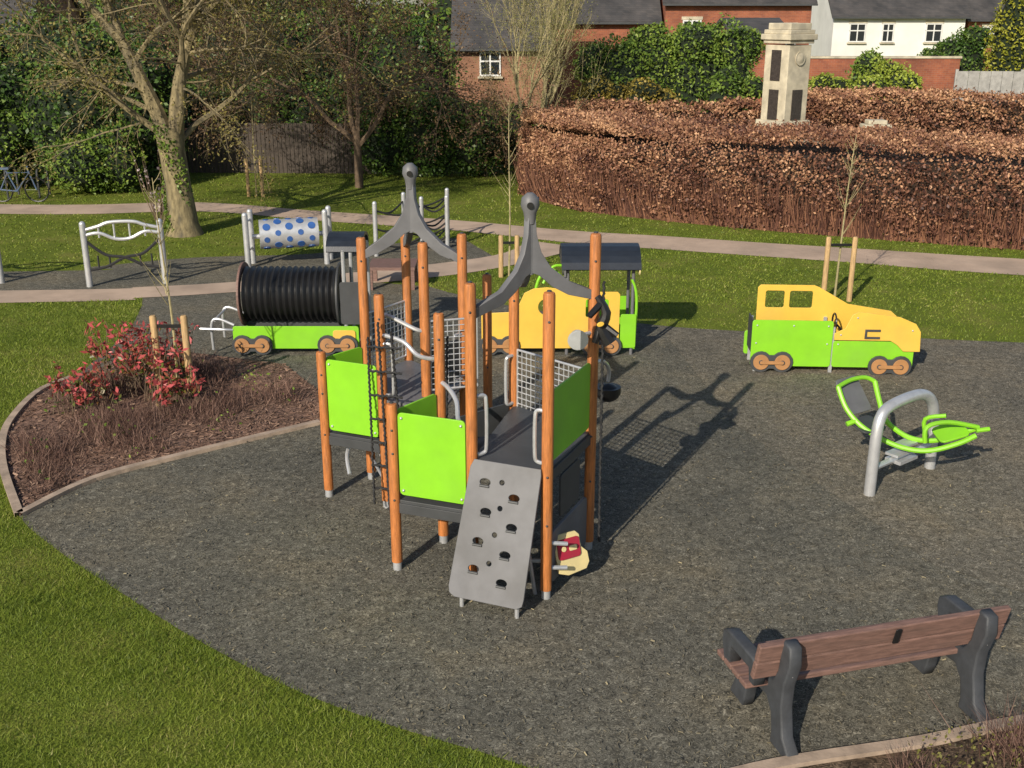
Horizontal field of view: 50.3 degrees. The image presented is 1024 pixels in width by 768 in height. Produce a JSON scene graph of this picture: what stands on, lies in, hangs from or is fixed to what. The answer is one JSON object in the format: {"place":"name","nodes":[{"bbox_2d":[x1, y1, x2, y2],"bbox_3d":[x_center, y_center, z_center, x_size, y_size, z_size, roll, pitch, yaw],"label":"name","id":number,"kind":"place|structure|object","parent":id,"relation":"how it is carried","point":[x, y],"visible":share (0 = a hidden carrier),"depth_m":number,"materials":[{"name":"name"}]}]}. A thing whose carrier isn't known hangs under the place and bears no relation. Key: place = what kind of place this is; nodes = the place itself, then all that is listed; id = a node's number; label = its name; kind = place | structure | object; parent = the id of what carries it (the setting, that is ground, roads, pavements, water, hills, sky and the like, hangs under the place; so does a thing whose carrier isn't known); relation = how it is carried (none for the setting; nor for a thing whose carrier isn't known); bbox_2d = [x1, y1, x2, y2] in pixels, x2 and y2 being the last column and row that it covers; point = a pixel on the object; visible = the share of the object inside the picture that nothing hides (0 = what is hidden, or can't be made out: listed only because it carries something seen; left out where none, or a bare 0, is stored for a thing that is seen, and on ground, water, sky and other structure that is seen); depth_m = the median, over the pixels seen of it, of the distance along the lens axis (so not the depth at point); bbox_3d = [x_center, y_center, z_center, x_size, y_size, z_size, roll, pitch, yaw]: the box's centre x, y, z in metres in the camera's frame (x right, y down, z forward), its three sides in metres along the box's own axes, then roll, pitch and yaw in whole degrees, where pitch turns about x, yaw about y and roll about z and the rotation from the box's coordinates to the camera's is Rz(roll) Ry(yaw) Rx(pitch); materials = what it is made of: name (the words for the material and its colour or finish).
{"place":"outdoors","nodes":[
{"label":"outdoors","id":0,"kind":"place"},
{"bbox_2d":[0,0,84,36],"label":"walls","id":1,"kind":"structure","parent":0,"point":[65,7],"depth_m":51.31,"materials":[{"name":"brick"}]},
{"bbox_2d":[0,0,89,30],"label":"roof","id":2,"kind":"structure","parent":1,"relation":"on","point":[12,5],"depth_m":48.04,"materials":[{"name":"tile"}]},
{"bbox_2d":[78,0,432,13],"label":"sky","id":3,"kind":"structure","parent":0,"point":[403,1],"materials":[{"name":"white"}]},
{"bbox_2d":[455,51,546,112],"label":"walls","id":4,"kind":"structure","parent":0,"point":[470,57],"depth_m":50.14,"materials":[{"name":"brick"}]},
{"bbox_2d":[479,52,500,75],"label":"window frames","id":5,"kind":"structure","parent":4,"relation":"attached to","point":[490,61],"depth_m":49.84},
{"bbox_2d":[481,53,498,74],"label":"window glass","id":6,"kind":"object","parent":5,"relation":"in","point":[495,56],"visible":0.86,"depth_m":49.92,"materials":[{"name":"black glass"}]},
{"bbox_2d":[478,76,502,78],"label":"sills and lintels","id":7,"kind":"structure","parent":4,"relation":"attached to","point":[479,77],"depth_m":49.99,"materials":[{"name":"stone"}]},
{"bbox_2d":[450,0,551,48],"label":"roof","id":8,"kind":"structure","parent":4,"relation":"on","point":[483,34],"depth_m":50.04,"materials":[{"name":"tile"}]},
{"bbox_2d":[450,49,549,50],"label":"gutter","id":9,"kind":"object","parent":8,"relation":"attached to","point":[489,49],"visible":0.43,"depth_m":49.36,"materials":[{"name":"black plastic"}]},
{"bbox_2d":[0,73,1023,767],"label":"ground grass","id":10,"kind":"structure","parent":0,"point":[220,245],"depth_m":19.29,"materials":[{"name":"green plant"}]},
{"bbox_2d":[0,101,31,189],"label":"evergreen bush","id":11,"kind":"object","parent":10,"relation":"on","point":[11,136],"visible":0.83,"depth_m":31.71,"materials":[{"name":"green plant"}]},
{"bbox_2d":[0,166,49,201],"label":"bicycle","id":12,"kind":"object","parent":10,"relation":"on","point":[4,179],"visible":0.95,"depth_m":30.24,"materials":[{"name":"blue metal"}]},
{"bbox_2d":[4,166,50,198],"bbox_3d":[-14.300,-5.782,31.165,1.860,0.843,0.779,0,19,0],"label":"bicycle stand","id":13,"kind":"object","parent":10,"relation":"on","point":[17,182],"visible":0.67,"depth_m":31.02,"materials":[{"name":"grey metal"}]},
{"bbox_2d":[41,120,147,193],"bbox_3d":[-12.034,-6.519,31.443,3.068,2.136,2.119,0,19,0],"label":"evergreen bush","id":14,"kind":"object","parent":10,"relation":"on","point":[90,172],"visible":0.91,"depth_m":31.11,"materials":[{"name":"green plant"}]},
{"bbox_2d":[0,24,191,188],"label":"ivy shrubbery","id":15,"kind":"object","parent":10,"relation":"on","point":[46,119],"visible":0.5,"depth_m":31.93,"materials":[{"name":"green plant"}]},
{"bbox_2d":[127,140,167,220],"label":"blossom shrub","id":16,"kind":"object","parent":10,"relation":"on","point":[161,206],"visible":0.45,"depth_m":26.32,"materials":[{"name":"brown plant"}]},
{"bbox_2d":[77,0,298,123],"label":"park tree","id":17,"kind":"object","parent":10,"relation":"on","point":[164,20],"visible":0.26,"depth_m":35.64,"materials":[{"name":"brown plant"}]},
{"bbox_2d":[0,0,426,237],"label":"park tree","id":18,"kind":"object","parent":10,"relation":"on","point":[171,136],"visible":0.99,"depth_m":24.96,"materials":[{"name":"brown plant"}]},
{"bbox_2d":[0,0,467,100],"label":"background shrubs","id":19,"kind":"object","parent":10,"relation":"on","point":[418,40],"visible":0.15,"depth_m":41.77,"materials":[{"name":"green plant"}]},
{"bbox_2d":[0,238,491,290],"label":"bark play area","id":20,"kind":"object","parent":10,"relation":"on","point":[200,270],"visible":0.57,"depth_m":22.35,"materials":[{"name":"rubber"}]},
{"bbox_2d":[0,252,4,283],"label":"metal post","id":21,"kind":"object","parent":20,"relation":"on","point":[2,279],"visible":1,"depth_m":21.32,"materials":[{"name":"metal"}]},
{"bbox_2d":[79,218,168,286],"bbox_3d":[-7.490,-2.540,21.071,1.532,1.283,0.120,-4,19,-12],"label":"balance net","id":22,"kind":"object","parent":20,"relation":"on","point":[84,235],"visible":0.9,"depth_m":20.99,"materials":[{"name":"metal"}]},
{"bbox_2d":[242,205,332,267],"bbox_3d":[-4.678,-3.084,22.840,1.853,1.160,0.627,-5,20,-14],"label":"rolling drum","id":23,"kind":"object","parent":20,"relation":"on","point":[277,233],"visible":0.96,"depth_m":22.62,"materials":[{"name":"metal"}]},
{"bbox_2d":[372,188,449,256],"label":"rope bridge","id":24,"kind":"structure","parent":20,"relation":"on","point":[446,215],"depth_m":24.23,"materials":[{"name":"metal"}]},
{"bbox_2d":[244,37,264,196],"bbox_3d":[-7.215,-7.486,30.638,0.572,4.408,0.595,10,21,27],"label":"young tree","id":25,"kind":"object","parent":10,"relation":"on","point":[247,179],"visible":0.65,"depth_m":30.98,"materials":[{"name":"brown plant"}]},
{"bbox_2d":[78,0,454,70],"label":"distant trees","id":26,"kind":"object","parent":10,"relation":"on","point":[442,14],"visible":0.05,"depth_m":91.61,"materials":[{"name":"green plant"}]},
{"bbox_2d":[0,242,559,302],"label":"footpath","id":27,"kind":"structure","parent":10,"relation":"on","point":[434,270],"depth_m":20.89,"materials":[{"name":"grey concrete"}]},
{"bbox_2d":[184,121,376,173],"bbox_3d":[-7.972,-7.716,35.540,7.156,1.670,0.150,1,19,2],"label":"wooden fence","id":28,"kind":"object","parent":10,"relation":"on","point":[306,157],"visible":0.59,"depth_m":35.50,"materials":[{"name":"wood"}]},
{"bbox_2d":[184,62,411,165],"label":"dark shrubs","id":29,"kind":"object","parent":10,"relation":"on","point":[288,117],"visible":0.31,"depth_m":36.25,"materials":[{"name":"green plant"}]},
{"bbox_2d":[118,0,554,187],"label":"park tree","id":30,"kind":"object","parent":10,"relation":"on","point":[356,138],"visible":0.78,"depth_m":31.47,"materials":[{"name":"brown plant"}]},
{"bbox_2d":[347,87,511,177],"bbox_3d":[-2.621,-8.006,34.726,5.240,2.800,2.522,0,19,0],"label":"laurel hedge","id":31,"kind":"object","parent":10,"relation":"on","point":[393,148],"visible":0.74,"depth_m":34.03,"materials":[{"name":"green plant"}]},
{"bbox_2d":[471,99,527,172],"bbox_3d":[-0.659,-8.131,35.671,2.816,2.385,2.128,0,19,0],"label":"shrub","id":32,"kind":"object","parent":10,"relation":"on","point":[511,143],"visible":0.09,"depth_m":35.11,"materials":[{"name":"green plant"}]},
{"bbox_2d":[492,100,521,277],"bbox_3d":[-0.032,-3.852,21.432,0.450,3.529,0.651,18,26,41],"label":"young tree","id":33,"kind":"object","parent":10,"relation":"on","point":[509,242],"visible":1,"depth_m":21.64,"materials":[{"name":"brown plant"}]},
{"bbox_2d":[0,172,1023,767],"bbox_3d":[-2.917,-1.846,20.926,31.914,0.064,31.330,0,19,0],"label":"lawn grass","id":34,"kind":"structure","parent":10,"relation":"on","point":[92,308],"depth_m":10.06,"materials":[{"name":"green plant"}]},
{"bbox_2d":[0,202,1023,274],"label":"footpath","id":35,"kind":"structure","parent":10,"relation":"on","point":[1013,266],"depth_m":25.32,"materials":[{"name":"grey concrete"}]},
{"bbox_2d":[19,283,1023,767],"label":"rubber play surface","id":36,"kind":"object","parent":10,"relation":"on","point":[559,619],"visible":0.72,"depth_m":10.20,"materials":[{"name":"grey rubber"}]},
{"bbox_2d":[6,353,319,514],"bbox_3d":[-4.679,0.358,14.589,4.191,0.001,4.928,-11,22,-29],"label":"planting bed","id":37,"kind":"object","parent":36,"relation":"on","point":[257,429],"visible":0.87,"depth_m":14.24,"materials":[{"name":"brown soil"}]},
{"bbox_2d":[0,376,72,515],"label":"bed edging","id":38,"kind":"object","parent":37,"relation":"on","point":[13,499],"visible":0.83,"depth_m":13.30,"materials":[{"name":"stone"}]},
{"bbox_2d":[44,361,120,416],"bbox_3d":[-5.689,0.063,14.519,1.014,0.634,0.941,0,19,0],"label":"red leaf shrub","id":39,"kind":"object","parent":37,"relation":"on","point":[75,396],"visible":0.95,"depth_m":14.47,"materials":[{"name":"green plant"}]},
{"bbox_2d":[79,317,199,401],"bbox_3d":[-5.174,-0.413,15.270,1.630,1.046,1.428,-4,19,-13],"label":"red leaf shrub","id":40,"kind":"object","parent":37,"relation":"on","point":[121,356],"visible":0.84,"depth_m":15.10,"materials":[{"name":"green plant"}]},
{"bbox_2d":[0,345,308,496],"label":"dry shrubs","id":41,"kind":"object","parent":37,"relation":"on","point":[208,368],"visible":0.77,"depth_m":14.02,"materials":[{"name":"brown plant"}]},
{"bbox_2d":[24,359,294,479],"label":"green plants","id":42,"kind":"object","parent":37,"relation":"on","point":[114,434],"visible":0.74,"depth_m":14.37,"materials":[{"name":"green plant"}]},
{"bbox_2d":[134,168,193,395],"bbox_3d":[-4.769,-1.319,14.688,0.530,3.132,0.664,-17,26,-41],"label":"young tree","id":43,"kind":"object","parent":37,"relation":"on","point":[155,326],"visible":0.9,"depth_m":14.84,"materials":[{"name":"brown plant"}]},
{"bbox_2d":[146,363,205,414],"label":"red leaf shrub","id":44,"kind":"object","parent":37,"relation":"on","point":[166,386],"visible":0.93,"depth_m":14.53,"materials":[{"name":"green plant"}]},
{"bbox_2d":[16,419,319,515],"bbox_3d":[-3.990,0.900,12.973,3.884,0.050,0.431,-18,26,-42],"label":"bed edging","id":45,"kind":"object","parent":36,"relation":"on","point":[43,501],"visible":0.98,"depth_m":12.89,"materials":[{"name":"stone"}]},
{"bbox_2d":[200,231,372,354],"bbox_3d":[-3.547,-1.464,17.096,2.553,1.837,1.057,0,19,0],"label":"play train engine","id":46,"kind":"object","parent":36,"relation":"on","point":[296,307],"visible":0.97,"depth_m":16.84,"materials":[{"name":"plastic"}]},
{"bbox_2d":[370,258,417,289],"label":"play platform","id":47,"kind":"structure","parent":36,"relation":"on","point":[385,264],"depth_m":20.95,"materials":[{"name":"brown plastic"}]},
{"bbox_2d":[316,163,620,618],"bbox_3d":[-0.474,-0.231,10.861,2.326,3.575,3.764,-14,24,-36],"label":"climbing frame","id":48,"kind":"object","parent":36,"relation":"on","point":[437,463],"visible":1,"depth_m":10.12,"materials":[{"name":"green plastic"}]},
{"bbox_2d":[25,339,1023,767],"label":"surface chippings","id":49,"kind":"object","parent":36,"relation":"on","point":[601,571],"visible":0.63,"depth_m":10.18,"materials":[{"name":"grey rubber"}]},
{"bbox_2d":[479,243,641,355],"bbox_3d":[0.723,-1.367,17.054,2.455,1.680,1.005,0,19,0],"label":"play train wagon","id":50,"kind":"object","parent":36,"relation":"on","point":[571,313],"visible":0.56,"depth_m":16.74,"materials":[{"name":"yellow laminate"}]},
{"bbox_2d":[401,429,1023,763],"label":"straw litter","id":51,"kind":"object","parent":36,"relation":"on","point":[683,618],"visible":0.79,"depth_m":9.26,"materials":[{"name":"beige plant"}]},
{"bbox_2d":[743,284,920,374],"bbox_3d":[4.751,-0.798,16.202,2.445,1.200,0.787,1,19,3],"label":"play truck","id":52,"kind":"object","parent":36,"relation":"on","point":[828,330],"visible":1,"depth_m":16.00,"materials":[{"name":"yellow laminate"}]},
{"bbox_2d":[717,595,1010,756],"bbox_3d":[2.662,2.070,8.272,2.060,0.900,0.930,-5,20,-14],"label":"park bench","id":53,"kind":"object","parent":36,"relation":"on","point":[961,634],"visible":0.99,"depth_m":8.02,"materials":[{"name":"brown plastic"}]},
{"bbox_2d":[731,714,1023,767],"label":"bed edging","id":54,"kind":"object","parent":36,"relation":"on","point":[836,754],"visible":0.82,"depth_m":7.87,"materials":[{"name":"wood"}]},
{"bbox_2d":[799,728,1023,767],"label":"planting bed","id":55,"kind":"object","parent":36,"relation":"on","point":[877,762],"visible":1,"depth_m":7.81,"materials":[{"name":"soil"}]},
{"bbox_2d":[883,682,1023,767],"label":"dry shrubs","id":56,"kind":"object","parent":55,"relation":"on","point":[1000,742],"visible":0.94,"depth_m":7.78,"materials":[{"name":"brown plant"}]},
{"bbox_2d":[903,711,1023,767],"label":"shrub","id":57,"kind":"object","parent":55,"relation":"on","point":[961,761],"visible":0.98,"depth_m":7.64,"materials":[{"name":"brown plant"}]},
{"bbox_2d":[836,375,989,496],"bbox_3d":[4.477,0.567,12.362,1.573,1.086,1.073,0,19,0],"label":"see saw","id":58,"kind":"object","parent":36,"relation":"on","point":[852,397],"visible":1,"depth_m":12.18,"materials":[{"name":"metal"}]},
{"bbox_2d":[465,0,613,125],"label":"willow tree","id":59,"kind":"object","parent":10,"relation":"on","point":[548,21],"visible":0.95,"depth_m":34.46,"materials":[{"name":"beige plant"}]},
{"bbox_2d":[569,75,680,111],"bbox_3d":[3.891,-9.018,37.266,4.508,3.000,2.347,0,19,0],"label":"flowering shrub","id":60,"kind":"object","parent":10,"relation":"on","point":[644,90],"visible":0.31,"depth_m":36.64,"materials":[{"name":"green plant"}]},
{"bbox_2d":[546,94,761,135],"bbox_3d":[4.758,-8.303,36.009,7.569,2.517,1.759,0,19,0],"label":"copper beech hedge","id":61,"kind":"object","parent":10,"relation":"on","point":[753,111],"visible":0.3,"depth_m":35.65,"materials":[{"name":"brown plant"}]},
{"bbox_2d":[571,12,766,111],"bbox_3d":[5.634,-10.574,38.731,7.092,5.083,3.502,0,19,0],"label":"green shrub","id":62,"kind":"object","parent":10,"relation":"on","point":[686,61],"visible":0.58,"depth_m":37.81,"materials":[{"name":"green plant"}]},
{"bbox_2d":[700,63,763,111],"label":"green shrub","id":63,"kind":"object","parent":10,"relation":"on","point":[725,81],"visible":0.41,"depth_m":36.65,"materials":[{"name":"green plant"}]},
{"bbox_2d":[716,18,783,104],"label":"brick outbuilding","id":64,"kind":"structure","parent":10,"relation":"on","point":[761,24],"depth_m":47.05,"materials":[{"name":"brick"}]},
{"bbox_2d":[512,102,1023,249],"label":"copper beech hedge","id":65,"kind":"object","parent":10,"relation":"on","point":[719,173],"visible":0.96,"depth_m":26.61,"materials":[{"name":"brown plant"}]},
{"bbox_2d":[740,23,829,142],"bbox_3d":[8.000,-8.148,32.096,3.000,4.710,3.000,-12,23,-32],"label":"war memorial","id":66,"kind":"object","parent":10,"relation":"on","point":[786,75],"visible":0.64,"depth_m":31.46,"materials":[{"name":"stone"}]},
{"bbox_2d":[660,326,1023,590],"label":"rubber surface repair","id":67,"kind":"structure","parent":10,"relation":"on","point":[977,544],"depth_m":13.79,"materials":[{"name":"grey rubber"}]},
{"bbox_2d":[821,135,865,301],"bbox_3d":[6.018,-2.976,19.701,0.531,3.001,0.534,10,21,26],"label":"young tree","id":68,"kind":"object","parent":10,"relation":"on","point":[854,244],"visible":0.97,"depth_m":19.79,"materials":[{"name":"beige plant"}]},
{"bbox_2d":[808,56,924,99],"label":"lime shrub","id":69,"kind":"object","parent":10,"relation":"on","point":[888,74],"visible":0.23,"depth_m":40.58,"materials":[{"name":"green plant"}]},
{"bbox_2d":[845,46,888,83],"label":"green shrub","id":70,"kind":"object","parent":10,"relation":"on","point":[866,58],"visible":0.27,"depth_m":42.09,"materials":[{"name":"green plant"}]},
{"bbox_2d":[859,119,891,145],"bbox_3d":[10.600,-6.723,32.058,0.800,2.040,0.500,0,19,0],"label":"stone urn","id":71,"kind":"object","parent":10,"relation":"on","point":[868,122],"visible":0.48,"depth_m":31.57,"materials":[{"name":"beige stone"}]},
{"bbox_2d":[805,82,1023,151],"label":"copper beech hedge","id":72,"kind":"object","parent":10,"relation":"on","point":[993,113],"visible":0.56,"depth_m":37.54,"materials":[{"name":"brown plant"}]},
{"bbox_2d":[917,23,992,84],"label":"round bush","id":73,"kind":"object","parent":10,"relation":"on","point":[968,45],"visible":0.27,"depth_m":45.12,"materials":[{"name":"green plant"}]},
{"bbox_2d":[953,69,1023,100],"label":"panel fence","id":74,"kind":"object","parent":10,"relation":"on","point":[986,79],"visible":0.34,"depth_m":41.58,"materials":[{"name":"grey wood"}]},
{"bbox_2d":[982,0,1023,91],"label":"conifer","id":75,"kind":"object","parent":10,"relation":"on","point":[1006,53],"visible":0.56,"depth_m":41.51,"materials":[{"name":"green plant"}]},
{"bbox_2d":[547,24,655,100],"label":"walls","id":76,"kind":"structure","parent":0,"point":[606,30],"depth_m":57.26,"materials":[{"name":"red brick"}]},
{"bbox_2d":[551,0,661,21],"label":"roof","id":77,"kind":"structure","parent":76,"relation":"on","point":[629,10],"depth_m":57.06,"materials":[{"name":"tile"}]},
{"bbox_2d":[554,22,661,23],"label":"gutter","id":78,"kind":"object","parent":77,"relation":"attached to","point":[615,22],"visible":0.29,"depth_m":56.58,"materials":[{"name":"black plastic"}]},
{"bbox_2d":[658,0,811,44],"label":"walls","id":79,"kind":"structure","parent":0,"point":[672,15],"depth_m":56.81,"materials":[{"name":"red brick"}]},
{"bbox_2d":[682,16,702,19],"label":"sills and lintels","id":80,"kind":"structure","parent":79,"relation":"attached to","point":[692,17],"depth_m":56.83,"materials":[{"name":"stone"}]},
{"bbox_2d":[662,0,817,3],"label":"roof","id":81,"kind":"structure","parent":79,"relation":"on","point":[739,1],"depth_m":56.39,"materials":[{"name":"tile"}]},
{"bbox_2d":[663,4,817,5],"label":"gutter","id":82,"kind":"object","parent":81,"relation":"attached to","point":[740,4],"visible":1,"depth_m":56.30,"materials":[{"name":"black plastic"}]},
{"bbox_2d":[808,58,960,100],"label":"wall","id":83,"kind":"structure","parent":0,"point":[937,73],"depth_m":44.12,"materials":[{"name":"red brick"}]},
{"bbox_2d":[811,56,962,57],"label":"coping","id":84,"kind":"object","parent":83,"relation":"on","point":[890,56],"visible":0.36,"depth_m":43.93,"materials":[{"name":"stone"}]},
{"bbox_2d":[809,0,965,55],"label":"walls","id":85,"kind":"structure","parent":0,"point":[908,37],"depth_m":71.64,"materials":[{"name":"white paint"}]},
{"bbox_2d":[847,21,943,43],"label":"sills and lintels","id":86,"kind":"structure","parent":85,"relation":"attached to","point":[890,22],"depth_m":71.15,"materials":[{"name":"stone"}]},
{"bbox_2d":[848,23,942,41],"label":"window frames","id":87,"kind":"structure","parent":86,"relation":"attached to","point":[893,24],"depth_m":71.29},
{"bbox_2d":[850,25,941,40],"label":"window glass","id":88,"kind":"object","parent":87,"relation":"in","point":[929,35],"visible":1,"depth_m":71.39,"materials":[{"name":"black glass"}]},
{"bbox_2d":[828,0,970,16],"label":"roof","id":89,"kind":"structure","parent":85,"relation":"on","point":[898,8],"depth_m":71.18,"materials":[{"name":"tile"}]},
{"bbox_2d":[832,17,970,18],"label":"gutter","id":90,"kind":"object","parent":89,"relation":"attached to","point":[901,17],"visible":1,"depth_m":70.73,"materials":[{"name":"black plastic"}]},
{"bbox_2d":[964,19,997,68],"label":"walls","id":91,"kind":"structure","parent":0,"point":[967,24],"depth_m":71.73,"materials":[{"name":"red brick"}]},
{"bbox_2d":[966,0,1004,19],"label":"roof","id":92,"kind":"structure","parent":91,"relation":"on","point":[981,9],"depth_m":71.79,"materials":[{"name":"tile"}]},
{"bbox_2d":[967,20,995,21],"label":"gutter","id":93,"kind":"object","parent":92,"relation":"attached to","point":[980,21],"visible":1,"depth_m":71.27,"materials":[{"name":"black plastic"}]}
]}

